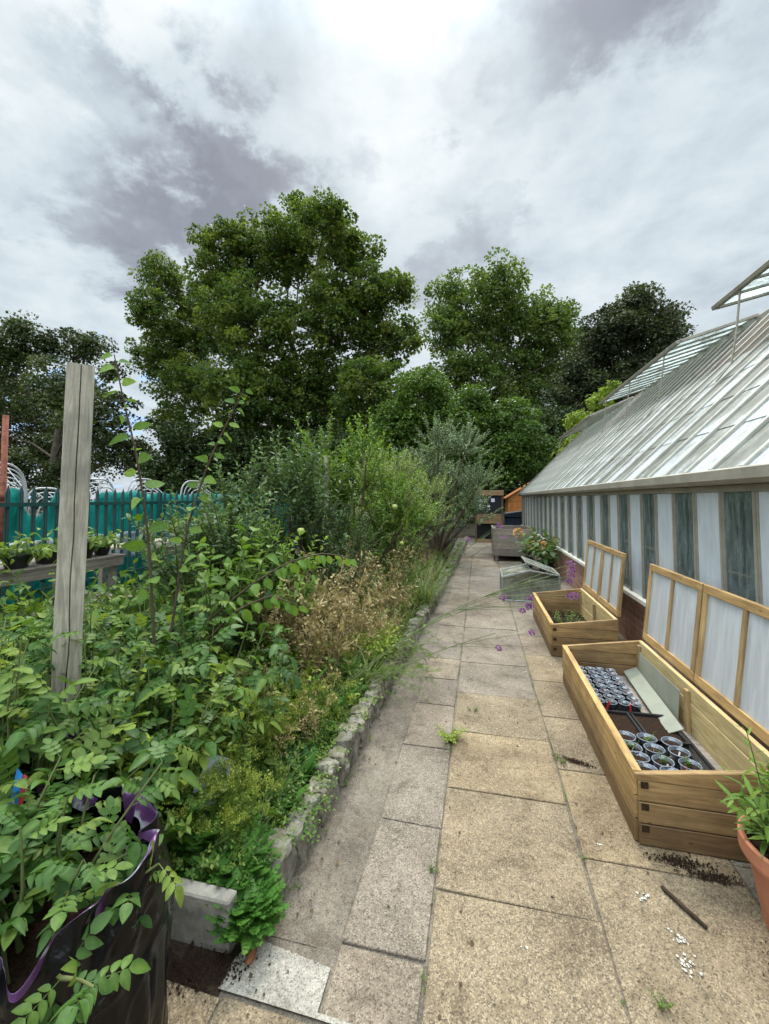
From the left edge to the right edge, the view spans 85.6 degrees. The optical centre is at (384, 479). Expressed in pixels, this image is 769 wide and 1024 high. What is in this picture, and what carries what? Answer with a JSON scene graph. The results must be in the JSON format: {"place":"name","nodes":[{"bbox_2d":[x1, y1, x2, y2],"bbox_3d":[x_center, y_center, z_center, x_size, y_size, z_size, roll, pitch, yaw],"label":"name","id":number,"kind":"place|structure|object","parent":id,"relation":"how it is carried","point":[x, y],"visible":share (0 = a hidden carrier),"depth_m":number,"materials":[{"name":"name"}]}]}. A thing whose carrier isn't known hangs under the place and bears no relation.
{"place":"outdoors","nodes":[
{"label":"outdoors","id":0,"kind":"place"},
{"bbox_2d":[19,536,376,639],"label":"ground","id":1,"kind":"structure","parent":0,"point":[296,552],"depth_m":10.65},
{"bbox_2d":[0,415,8,596],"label":"rusty pole","id":2,"kind":"object","parent":1,"relation":"on","point":[4,453],"visible":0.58,"depth_m":5.17,"materials":[{"name":"metal"}]},
{"bbox_2d":[0,553,124,596],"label":"potting bench","id":3,"kind":"object","parent":1,"relation":"on","point":[33,571],"visible":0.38,"depth_m":3.54,"materials":[{"name":"wood"}]},
{"bbox_2d":[0,528,50,568],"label":"plant pot","id":4,"kind":"object","parent":3,"relation":"on","point":[24,560],"visible":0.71,"depth_m":3.34,"materials":[{"name":"black plastic"}]},
{"bbox_2d":[13,529,57,563],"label":"potted plant","id":5,"kind":"object","parent":3,"relation":"on","point":[51,554],"visible":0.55,"depth_m":3.55,"materials":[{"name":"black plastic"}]},
{"bbox_2d":[87,529,129,554],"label":"potted plant","id":6,"kind":"object","parent":3,"relation":"on","point":[99,549],"visible":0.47,"depth_m":4.10,"materials":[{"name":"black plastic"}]},
{"bbox_2d":[6,488,286,604],"bbox_3d":[-4.174,1.068,8.503,0.239,1.670,9.604,-1,-3,13],"label":"debris netting","id":7,"kind":"object","parent":1,"relation":"on","point":[26,520],"visible":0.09,"depth_m":6.78,"materials":[{"name":"plastic"}]},
{"bbox_2d":[0,485,342,607],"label":"palisade fence","id":8,"kind":"object","parent":1,"relation":"on","point":[33,504],"visible":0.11,"depth_m":6.21,"materials":[{"name":"metal"}]},
{"bbox_2d":[167,939,237,996],"bbox_3d":[-1.101,1.601,1.177,1.100,0.019,0.700,-1,-3,13],"label":"path bed","id":9,"kind":"object","parent":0,"point":[176,949],"visible":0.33,"depth_m":1.37,"materials":[{"name":"soil"}]},
{"bbox_2d":[0,723,98,834],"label":"compost bag","id":10,"kind":"object","parent":9,"relation":"on","point":[37,790],"visible":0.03,"depth_m":1.40,"materials":[{"name":"blue plastic"}]},
{"bbox_2d":[0,660,127,812],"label":"potato plant","id":11,"kind":"object","parent":10,"relation":"on","point":[13,751],"visible":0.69,"depth_m":1.47,"materials":[{"name":"green plant"}]},
{"bbox_2d":[167,936,236,1003],"bbox_3d":[-0.629,1.581,1.359,0.328,0.019,0.194,-1,-3,13],"label":"soil spill","id":12,"kind":"object","parent":9,"relation":"on","point":[186,969],"visible":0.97,"depth_m":1.34,"materials":[{"name":"soil"}]},
{"bbox_2d":[29,499,503,954],"bbox_3d":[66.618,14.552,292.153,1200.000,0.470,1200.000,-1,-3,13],"label":"ground","id":13,"kind":"structure","parent":0,"point":[468,529],"depth_m":18.85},
{"bbox_2d":[0,309,164,513],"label":"locust tree","id":14,"kind":"object","parent":13,"relation":"on","point":[28,404],"visible":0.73,"depth_m":27.77,"materials":[{"name":"green plant"}]},
{"bbox_2d":[133,418,243,494],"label":"evergreen tree","id":15,"kind":"object","parent":13,"relation":"on","point":[175,467],"visible":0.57,"depth_m":22.68,"materials":[{"name":"green plant"}]},
{"bbox_2d":[170,878,236,953],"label":"concrete kerb","id":16,"kind":"structure","parent":13,"relation":"on","point":[190,923],"depth_m":1.43,"materials":[{"name":"concrete"}]},
{"bbox_2d":[121,186,430,499],"bbox_3d":[-9.306,-9.364,29.056,25.263,24.571,12.335,-1,-3,26],"label":"plane tree","id":17,"kind":"object","parent":13,"relation":"on","point":[234,313],"visible":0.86,"depth_m":27.08,"materials":[{"name":"green plant"}]},
{"bbox_2d":[190,427,378,520],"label":"evergreen tree","id":18,"kind":"object","parent":13,"relation":"on","point":[235,443],"visible":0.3,"depth_m":22.95,"materials":[{"name":"green plant"}]},
{"bbox_2d":[366,364,460,531],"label":"bushy tree","id":19,"kind":"object","parent":13,"relation":"on","point":[403,421],"visible":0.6,"depth_m":17.91,"materials":[{"name":"green plant"}]},
{"bbox_2d":[399,246,589,513],"bbox_3d":[10.824,-8.999,40.574,19.560,24.858,12.692,-1,-3,13],"label":"maple tree","id":20,"kind":"object","parent":13,"relation":"on","point":[529,370],"visible":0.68,"depth_m":38.80,"materials":[{"name":"green plant"}]},
{"bbox_2d":[428,382,562,523],"bbox_3d":[4.195,-0.676,16.671,5.559,6.088,4.334,-2,-3,32],"label":"bushy tree","id":21,"kind":"object","parent":13,"relation":"on","point":[515,456],"visible":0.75,"depth_m":15.68,"materials":[{"name":"green plant"}]},
{"bbox_2d":[470,397,577,520],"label":"evergreen tree","id":22,"kind":"object","parent":13,"relation":"on","point":[552,423],"visible":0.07,"depth_m":22.79,"materials":[{"name":"green plant"}]},
{"bbox_2d":[547,379,621,455],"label":"lime sapling","id":23,"kind":"object","parent":13,"relation":"on","point":[596,398],"visible":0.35,"depth_m":18.74,"materials":[{"name":"green plant"}]},
{"bbox_2d":[534,281,697,439],"bbox_3d":[15.159,-4.754,27.365,10.980,15.200,8.775,-1,-3,13],"label":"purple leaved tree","id":24,"kind":"object","parent":13,"relation":"on","point":[595,363],"visible":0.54,"depth_m":25.30,"materials":[{"name":"green plant"}]},
{"bbox_2d":[517,260,768,750],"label":"greenhouse","id":25,"kind":"object","parent":13,"relation":"on","point":[667,467],"visible":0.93,"depth_m":4.27,"materials":[{"name":"white glass"}]},
{"bbox_2d":[620,495,629,588],"bbox_3d":[2.636,0.663,4.547,0.004,1.005,0.301,-1,-3,13],"label":"window pane","id":26,"kind":"structure","parent":25,"relation":"in","point":[623,498],"depth_m":4.55,"materials":[{"name":"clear glass"}]},
{"bbox_2d":[643,494,655,597],"bbox_3d":[2.483,0.634,3.875,0.004,1.005,0.301,-1,-3,13],"label":"window pane","id":27,"kind":"structure","parent":25,"relation":"in","point":[648,499],"depth_m":3.92,"materials":[{"name":"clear glass"}]},
{"bbox_2d":[676,493,694,578],"bbox_3d":[2.329,0.605,3.202,0.004,1.005,0.301,-1,-3,13],"label":"window pane","id":28,"kind":"structure","parent":25,"relation":"in","point":[684,513],"depth_m":3.22,"materials":[{"name":"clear glass"}]},
{"bbox_2d":[725,492,755,601],"bbox_3d":[2.176,0.575,2.530,0.004,1.005,0.301,-1,-3,13],"label":"window pane","id":29,"kind":"structure","parent":25,"relation":"in","point":[738,505],"depth_m":2.54,"materials":[{"name":"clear glass"}]},
{"bbox_2d":[218,940,351,1023],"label":"path","id":30,"kind":"structure","parent":0,"point":[299,987],"depth_m":1.31,"materials":[{"name":"concrete"}]},
{"bbox_2d":[194,948,250,990],"bbox_3d":[-0.527,1.581,1.349,0.182,0.017,0.144,-1,-3,13],"label":"soil spill","id":31,"kind":"object","parent":30,"relation":"on","point":[217,960],"visible":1,"depth_m":1.35,"materials":[{"name":"soil"}]},
{"bbox_2d":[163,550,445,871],"bbox_3d":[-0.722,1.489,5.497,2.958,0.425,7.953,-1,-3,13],"label":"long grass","id":32,"kind":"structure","parent":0,"point":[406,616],"depth_m":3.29,"materials":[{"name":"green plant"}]},
{"bbox_2d":[175,538,455,877],"bbox_3d":[-0.240,1.796,8.107,2.500,0.084,13.160,-1,-3,13],"label":"soil bed","id":33,"kind":"object","parent":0,"point":[429,548],"visible":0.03,"depth_m":9.76,"materials":[{"name":"soil"}]},
{"bbox_2d":[0,616,126,797],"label":"potato plant","id":34,"kind":"object","parent":33,"relation":"on","point":[13,711],"visible":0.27,"depth_m":1.67,"materials":[{"name":"green plant"}]},
{"bbox_2d":[0,657,140,737],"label":"potato plant","id":35,"kind":"object","parent":33,"relation":"on","point":[30,692],"visible":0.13,"depth_m":1.97,"materials":[{"name":"green plant"}]},
{"bbox_2d":[0,573,143,646],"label":"potato plant","id":36,"kind":"object","parent":33,"relation":"on","point":[10,614],"visible":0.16,"depth_m":3.02,"materials":[{"name":"green plant"}]},
{"bbox_2d":[50,362,94,725],"bbox_3d":[-1.457,0.536,1.921,0.109,2.156,0.109,3,-4,-39],"label":"wooden post","id":37,"kind":"object","parent":33,"relation":"on","point":[73,509],"visible":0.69,"depth_m":1.90,"materials":[{"name":"wood"}]},
{"bbox_2d":[11,584,141,716],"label":"potato plant","id":38,"kind":"object","parent":33,"relation":"on","point":[39,657],"visible":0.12,"depth_m":2.48,"materials":[{"name":"green plant"}]},
{"bbox_2d":[0,618,197,792],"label":"potato plant","id":39,"kind":"object","parent":33,"relation":"on","point":[140,758],"visible":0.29,"depth_m":1.57,"materials":[{"name":"green plant"}]},
{"bbox_2d":[3,641,200,808],"bbox_3d":[-1.222,1.152,1.824,0.757,0.763,0.909,-1,-3,13],"label":"potato plant","id":40,"kind":"object","parent":33,"relation":"on","point":[118,749],"visible":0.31,"depth_m":1.61,"materials":[{"name":"green plant"}]},
{"bbox_2d":[99,352,169,647],"bbox_3d":[-1.296,0.106,2.143,0.330,1.535,0.250,2,-3,-34],"label":"pear whip","id":41,"kind":"object","parent":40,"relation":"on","point":[137,546],"visible":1,"depth_m":2.17,"materials":[{"name":"green plant"}]},
{"bbox_2d":[37,587,190,667],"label":"potato plant","id":42,"kind":"object","parent":33,"relation":"on","point":[169,611],"visible":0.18,"depth_m":2.90,"materials":[{"name":"green plant"}]},
{"bbox_2d":[45,709,186,852],"bbox_3d":[-1.081,1.228,1.581,0.470,0.591,0.475,-1,-3,13],"label":"yellow green herb","id":43,"kind":"object","parent":33,"relation":"on","point":[127,768],"visible":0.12,"depth_m":1.71,"materials":[{"name":"green plant"}]},
{"bbox_2d":[26,625,207,770],"bbox_3d":[-1.391,1.123,2.079,0.776,0.844,0.808,-2,-3,35],"label":"potato plant","id":44,"kind":"object","parent":33,"relation":"on","point":[175,666],"visible":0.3,"depth_m":2.02,"materials":[{"name":"green plant"}]},
{"bbox_2d":[168,386,252,630],"bbox_3d":[-0.988,0.154,2.360,0.473,1.359,0.181,0,-3,-3],"label":"pear whip","id":45,"kind":"object","parent":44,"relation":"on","point":[209,479],"visible":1,"depth_m":2.35,"materials":[{"name":"green plant"}]},
{"bbox_2d":[28,583,210,724],"bbox_3d":[-1.467,1.095,2.273,0.923,0.917,0.701,-2,-3,34],"label":"potato plant","id":46,"kind":"object","parent":33,"relation":"on","point":[126,665],"visible":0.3,"depth_m":2.25,"materials":[{"name":"green plant"}]},
{"bbox_2d":[83,582,235,710],"bbox_3d":[-1.401,1.134,2.537,0.749,0.861,1.088,2,-3,-44],"label":"potato plant","id":47,"kind":"object","parent":33,"relation":"on","point":[199,634],"visible":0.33,"depth_m":2.44,"materials":[{"name":"green plant"}]},
{"bbox_2d":[78,659,256,816],"bbox_3d":[-1.051,1.183,1.889,0.998,0.707,0.665,-2,-3,35],"label":"potato plant","id":48,"kind":"object","parent":33,"relation":"on","point":[188,776],"visible":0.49,"depth_m":1.80,"materials":[{"name":"green plant"}]},
{"bbox_2d":[0,550,337,720],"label":"tall weeds","id":49,"kind":"object","parent":33,"relation":"on","point":[93,617],"visible":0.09,"depth_m":2.99,"materials":[{"name":"green plant"}]},
{"bbox_2d":[110,641,256,771],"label":"plant","id":50,"kind":"object","parent":33,"relation":"on","point":[213,676],"visible":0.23,"depth_m":1.99,"materials":[{"name":"green plant"}]},
{"bbox_2d":[122,476,288,616],"bbox_3d":[-1.590,0.834,3.620,1.652,1.722,1.165,-1,-3,13],"label":"apple tree","id":51,"kind":"object","parent":33,"relation":"on","point":[221,535],"visible":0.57,"depth_m":3.44,"materials":[{"name":"green plant"}]},
{"bbox_2d":[147,559,273,662],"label":"currant bush","id":52,"kind":"object","parent":33,"relation":"on","point":[161,616],"visible":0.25,"depth_m":3.20,"materials":[{"name":"green plant"}]},
{"bbox_2d":[0,566,431,721],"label":"climbing weeds","id":53,"kind":"object","parent":33,"relation":"on","point":[254,664],"visible":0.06,"depth_m":3.14,"materials":[{"name":"green plant"}]},
{"bbox_2d":[144,607,300,762],"bbox_3d":[-0.764,1.170,2.324,0.791,0.770,0.910,-1,-3,13],"label":"potato plant","id":54,"kind":"object","parent":33,"relation":"on","point":[259,681],"visible":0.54,"depth_m":2.23,"materials":[{"name":"green plant"}]},
{"bbox_2d":[199,596,308,647],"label":"leafy branch","id":55,"kind":"object","parent":54,"relation":"on","point":[256,606],"visible":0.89,"depth_m":2.50,"materials":[{"name":"green plant"}]},
{"bbox_2d":[0,541,461,884],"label":"weeds","id":56,"kind":"object","parent":33,"relation":"on","point":[172,817],"visible":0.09,"depth_m":2.02,"materials":[{"name":"green plant"}]},
{"bbox_2d":[178,688,283,778],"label":"plant","id":57,"kind":"object","parent":33,"relation":"on","point":[268,761],"visible":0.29,"depth_m":1.98,"materials":[{"name":"green plant"}]},
{"bbox_2d":[184,525,278,652],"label":"bean plant","id":58,"kind":"object","parent":33,"relation":"on","point":[205,584],"visible":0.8,"depth_m":2.81,"materials":[{"name":"green plant"}]},
{"bbox_2d":[210,553,356,619],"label":"pear branch","id":59,"kind":"object","parent":58,"relation":"on","point":[254,589],"visible":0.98,"depth_m":2.58,"materials":[{"name":"green plant"}]},
{"bbox_2d":[95,635,369,868],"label":"umbel herbs","id":60,"kind":"object","parent":33,"relation":"on","point":[228,789],"visible":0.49,"depth_m":1.89,"materials":[{"name":"green plant"}]},
{"bbox_2d":[325,590,533,703],"bbox_3d":[0.315,1.076,2.733,1.398,0.654,0.123,0,-3,-8],"label":"verbena","id":61,"kind":"object","parent":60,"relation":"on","point":[527,605],"visible":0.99,"depth_m":2.79,"materials":[{"name":"green plant"}]},
{"bbox_2d":[334,560,578,691],"bbox_3d":[0.477,0.971,2.783,1.633,0.868,0.096,0,-3,1],"label":"verbena","id":62,"kind":"object","parent":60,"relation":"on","point":[566,582],"visible":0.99,"depth_m":2.77,"materials":[{"name":"green plant"}]},
{"bbox_2d":[185,813,279,910],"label":"parsley clump","id":63,"kind":"object","parent":33,"relation":"on","point":[252,866],"visible":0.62,"depth_m":1.57,"materials":[{"name":"green plant"}]},
{"bbox_2d":[173,471,295,593],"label":"apple tree","id":64,"kind":"object","parent":33,"relation":"on","point":[273,514],"visible":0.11,"depth_m":4.35,"materials":[{"name":"green plant"}]},
{"bbox_2d":[204,863,290,955],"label":"parsley clump","id":65,"kind":"object","parent":33,"relation":"on","point":[252,925],"visible":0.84,"depth_m":1.42,"materials":[{"name":"green plant"}]},
{"bbox_2d":[182,504,327,649],"bbox_3d":[-1.082,0.941,3.470,1.237,1.492,1.067,0,-3,-10],"label":"leafy shrub","id":66,"kind":"object","parent":33,"relation":"on","point":[290,575],"visible":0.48,"depth_m":3.37,"materials":[{"name":"green plant"}]},
{"bbox_2d":[118,614,393,858],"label":"broad weeds","id":67,"kind":"object","parent":33,"relation":"on","point":[295,753],"visible":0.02,"depth_m":2.40,"materials":[{"name":"green plant"}]},
{"bbox_2d":[181,412,358,587],"bbox_3d":[-1.170,0.458,4.636,1.855,2.590,1.329,2,-3,-35],"label":"apple tree","id":68,"kind":"object","parent":33,"relation":"on","point":[296,475],"visible":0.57,"depth_m":4.59,"materials":[{"name":"green plant"}]},
{"bbox_2d":[158,649,382,885],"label":"cut leaved weeds","id":69,"kind":"object","parent":33,"relation":"on","point":[187,839],"visible":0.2,"depth_m":1.92,"materials":[{"name":"green plant"}]},
{"bbox_2d":[145,573,415,743],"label":"seeding weeds","id":70,"kind":"object","parent":33,"relation":"on","point":[305,671],"visible":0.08,"depth_m":2.83,"materials":[{"name":"yellow plant"}]},
{"bbox_2d":[203,537,444,757],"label":"dry stems","id":71,"kind":"object","parent":33,"relation":"on","point":[340,630],"visible":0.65,"depth_m":3.40,"materials":[{"name":"plant"}]},
{"bbox_2d":[302,509,397,627],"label":"dark shrub","id":72,"kind":"object","parent":33,"relation":"on","point":[352,550],"visible":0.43,"depth_m":4.59,"materials":[{"name":"green plant"}]},
{"bbox_2d":[288,407,443,583],"bbox_3d":[-0.318,0.387,5.956,2.366,2.842,1.710,-1,-3,13],"label":"pear tree","id":73,"kind":"object","parent":33,"relation":"on","point":[379,507],"visible":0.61,"depth_m":5.81,"materials":[{"name":"green plant"}]},
{"bbox_2d":[343,617,404,665],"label":"green herb clump","id":74,"kind":"object","parent":33,"relation":"on","point":[382,643],"visible":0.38,"depth_m":3.52,"materials":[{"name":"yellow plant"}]},
{"bbox_2d":[332,498,436,591],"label":"dark shrub","id":75,"kind":"object","parent":33,"relation":"on","point":[407,573],"visible":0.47,"depth_m":5.99,"materials":[{"name":"green plant"}]},
{"bbox_2d":[348,445,460,565],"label":"pale shrub","id":76,"kind":"object","parent":33,"relation":"on","point":[433,489],"visible":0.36,"depth_m":8.19,"materials":[{"name":"green plant"}]},
{"bbox_2d":[386,558,452,607],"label":"day lily","id":77,"kind":"object","parent":33,"relation":"on","point":[428,597],"visible":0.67,"depth_m":5.64,"materials":[{"name":"green plant"}]},
{"bbox_2d":[375,411,507,555],"bbox_3d":[1.433,0.203,10.733,3.840,3.646,2.703,-2,-3,39],"label":"silver leaved tree","id":78,"kind":"object","parent":33,"relation":"on","point":[458,478],"visible":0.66,"depth_m":10.14,"materials":[{"name":"green plant"}]},
{"bbox_2d":[271,557,460,951],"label":"path","id":79,"kind":"structure","parent":0,"point":[352,828],"depth_m":1.90,"materials":[{"name":"concrete"}]},
{"bbox_2d":[255,536,467,902],"bbox_3d":[1.292,1.826,8.402,0.194,0.212,14.123,-1,-3,14],"label":"stone edging","id":80,"kind":"object","parent":79,"relation":"on","point":[291,858],"visible":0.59,"depth_m":2.21,"materials":[{"name":"stone"}]},
{"bbox_2d":[364,629,445,718],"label":"feathery herb","id":81,"kind":"object","parent":80,"relation":"on","point":[414,650],"visible":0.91,"depth_m":3.15,"materials":[{"name":"green plant"}]},
{"bbox_2d":[0,0,768,498],"label":"sky","id":82,"kind":"structure","parent":0,"point":[605,145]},
{"bbox_2d":[167,655,768,1023],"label":"path","id":83,"kind":"structure","parent":0,"point":[560,970],"depth_m":1.55,"materials":[{"name":"concrete"}]},
{"bbox_2d":[0,782,175,1023],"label":"compost bag","id":84,"kind":"object","parent":83,"relation":"on","point":[143,1000],"visible":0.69,"depth_m":1.04,"materials":[{"name":"black plastic"}]},
{"bbox_2d":[0,738,107,890],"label":"potato plant","id":85,"kind":"object","parent":84,"relation":"on","point":[23,818],"visible":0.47,"depth_m":1.26,"materials":[{"name":"green plant"}]},
{"bbox_2d":[0,741,179,942],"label":"potato plant","id":86,"kind":"object","parent":84,"relation":"on","point":[116,833],"visible":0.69,"depth_m":1.15,"materials":[{"name":"green plant"}]},
{"bbox_2d":[0,810,183,1023],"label":"potato plant","id":87,"kind":"object","parent":84,"relation":"on","point":[16,928],"visible":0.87,"depth_m":0.97,"materials":[{"name":"green plant"}]},
{"bbox_2d":[562,564,768,861],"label":"cold frame","id":88,"kind":"object","parent":83,"relation":"on","point":[711,641],"visible":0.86,"depth_m":2.20,"materials":[{"name":"brown wood"}]},
{"bbox_2d":[606,710,645,741],"bbox_3d":[1.418,1.498,2.517,0.206,0.057,0.296,-1,-3,12],"label":"seed tray","id":89,"kind":"object","parent":88,"relation":"on","point":[623,721],"visible":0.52,"depth_m":2.53,"materials":[{"name":"soil"}]},
{"bbox_2d":[624,667,683,732],"bbox_3d":[1.824,1.488,2.862,0.100,0.005,0.920,-25,-9,14],"label":"acrylic sheet","id":90,"kind":"object","parent":88,"relation":"on","point":[655,704],"visible":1,"depth_m":2.79,"materials":[{"name":"plastic"}]},
{"bbox_2d":[638,652,679,720],"bbox_3d":[1.908,1.439,2.910,0.005,0.220,0.660,4,-2,13],"label":"acrylic sheet","id":91,"kind":"object","parent":88,"relation":"on","point":[666,690],"visible":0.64,"depth_m":2.83,"materials":[{"name":"plastic"}]},
{"bbox_2d":[629,711,690,748],"bbox_3d":[1.628,1.496,2.469,0.206,0.057,0.316,-1,-3,12],"label":"seed tray","id":92,"kind":"object","parent":88,"relation":"on","point":[649,723],"visible":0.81,"depth_m":2.48,"materials":[{"name":"soil"}]},
{"bbox_2d":[642,847,734,873],"bbox_3d":[1.265,1.598,1.741,0.337,0.019,0.112,-1,-3,13],"label":"soil spill","id":93,"kind":"object","parent":83,"relation":"on","point":[675,861],"visible":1,"depth_m":1.74,"materials":[{"name":"soil"}]},
{"bbox_2d":[674,865,742,886],"bbox_3d":[1.291,1.594,1.677,0.272,0.018,0.084,0,-3,9],"label":"soil spill","id":94,"kind":"object","parent":83,"relation":"on","point":[712,876],"visible":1,"depth_m":1.67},
{"bbox_2d":[208,537,760,1023],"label":"paving joints","id":95,"kind":"object","parent":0,"point":[320,955],"visible":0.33,"depth_m":1.43,"materials":[{"name":"concrete"}]},
{"bbox_2d":[503,482,528,512],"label":"garden shed","id":96,"kind":"structure","parent":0,"point":[513,502],"depth_m":20.57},
{"bbox_2d":[322,538,759,1023],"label":"path","id":97,"kind":"structure","parent":0,"point":[369,987],"depth_m":2.08,"materials":[{"name":"concrete"}]},
{"bbox_2d":[258,541,628,1005],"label":"weeds","id":98,"kind":"object","parent":97,"relation":"on","point":[302,807],"visible":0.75,"depth_m":2.03,"materials":[{"name":"green plant"}]},
{"bbox_2d":[246,575,648,1018],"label":"leaf litter","id":99,"kind":"object","parent":97,"relation":"on","point":[439,1016],"visible":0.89,"depth_m":1.60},
{"bbox_2d":[475,490,503,542],"bbox_3d":[3.615,1.258,14.366,0.990,1.800,0.360,-1,-3,13],"label":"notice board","id":100,"kind":"object","parent":97,"relation":"on","point":[495,501],"visible":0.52,"depth_m":14.26,"materials":[{"name":"wood"}]},
{"bbox_2d":[491,525,533,560],"bbox_3d":[3.255,1.582,10.680,0.962,0.830,1.414,-1,-3,13],"label":"raised planter","id":101,"kind":"object","parent":97,"relation":"on","point":[504,546],"visible":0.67,"depth_m":10.05,"materials":[{"name":"wood"}]},
{"bbox_2d":[500,556,560,601],"bbox_3d":[2.224,1.517,6.418,0.824,0.591,0.644,-1,-3,13],"label":"old cold frame","id":102,"kind":"object","parent":97,"relation":"on","point":[556,586],"visible":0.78,"depth_m":6.35,"materials":[{"name":"metal"}]},
{"bbox_2d":[526,527,561,577],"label":"flowering plant","id":103,"kind":"object","parent":97,"relation":"on","point":[547,559],"visible":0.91,"depth_m":8.03,"materials":[{"name":"green plant"}]},
{"bbox_2d":[532,540,626,656],"bbox_3d":[2.106,1.230,4.639,0.702,1.006,1.398,-1,-3,13],"label":"cold frame","id":104,"kind":"object","parent":97,"relation":"on","point":[604,575],"visible":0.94,"depth_m":4.37,"materials":[{"name":"brown wood"}]},
{"bbox_2d":[737,815,768,929],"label":"terracotta pot","id":105,"kind":"object","parent":97,"relation":"on","point":[750,848],"visible":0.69,"depth_m":1.46,"materials":[{"name":"ceramic"}]},
{"bbox_2d":[714,725,768,860],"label":"leafy plant","id":106,"kind":"object","parent":105,"relation":"on","point":[761,811],"visible":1,"depth_m":1.49,"materials":[{"name":"green plant"}]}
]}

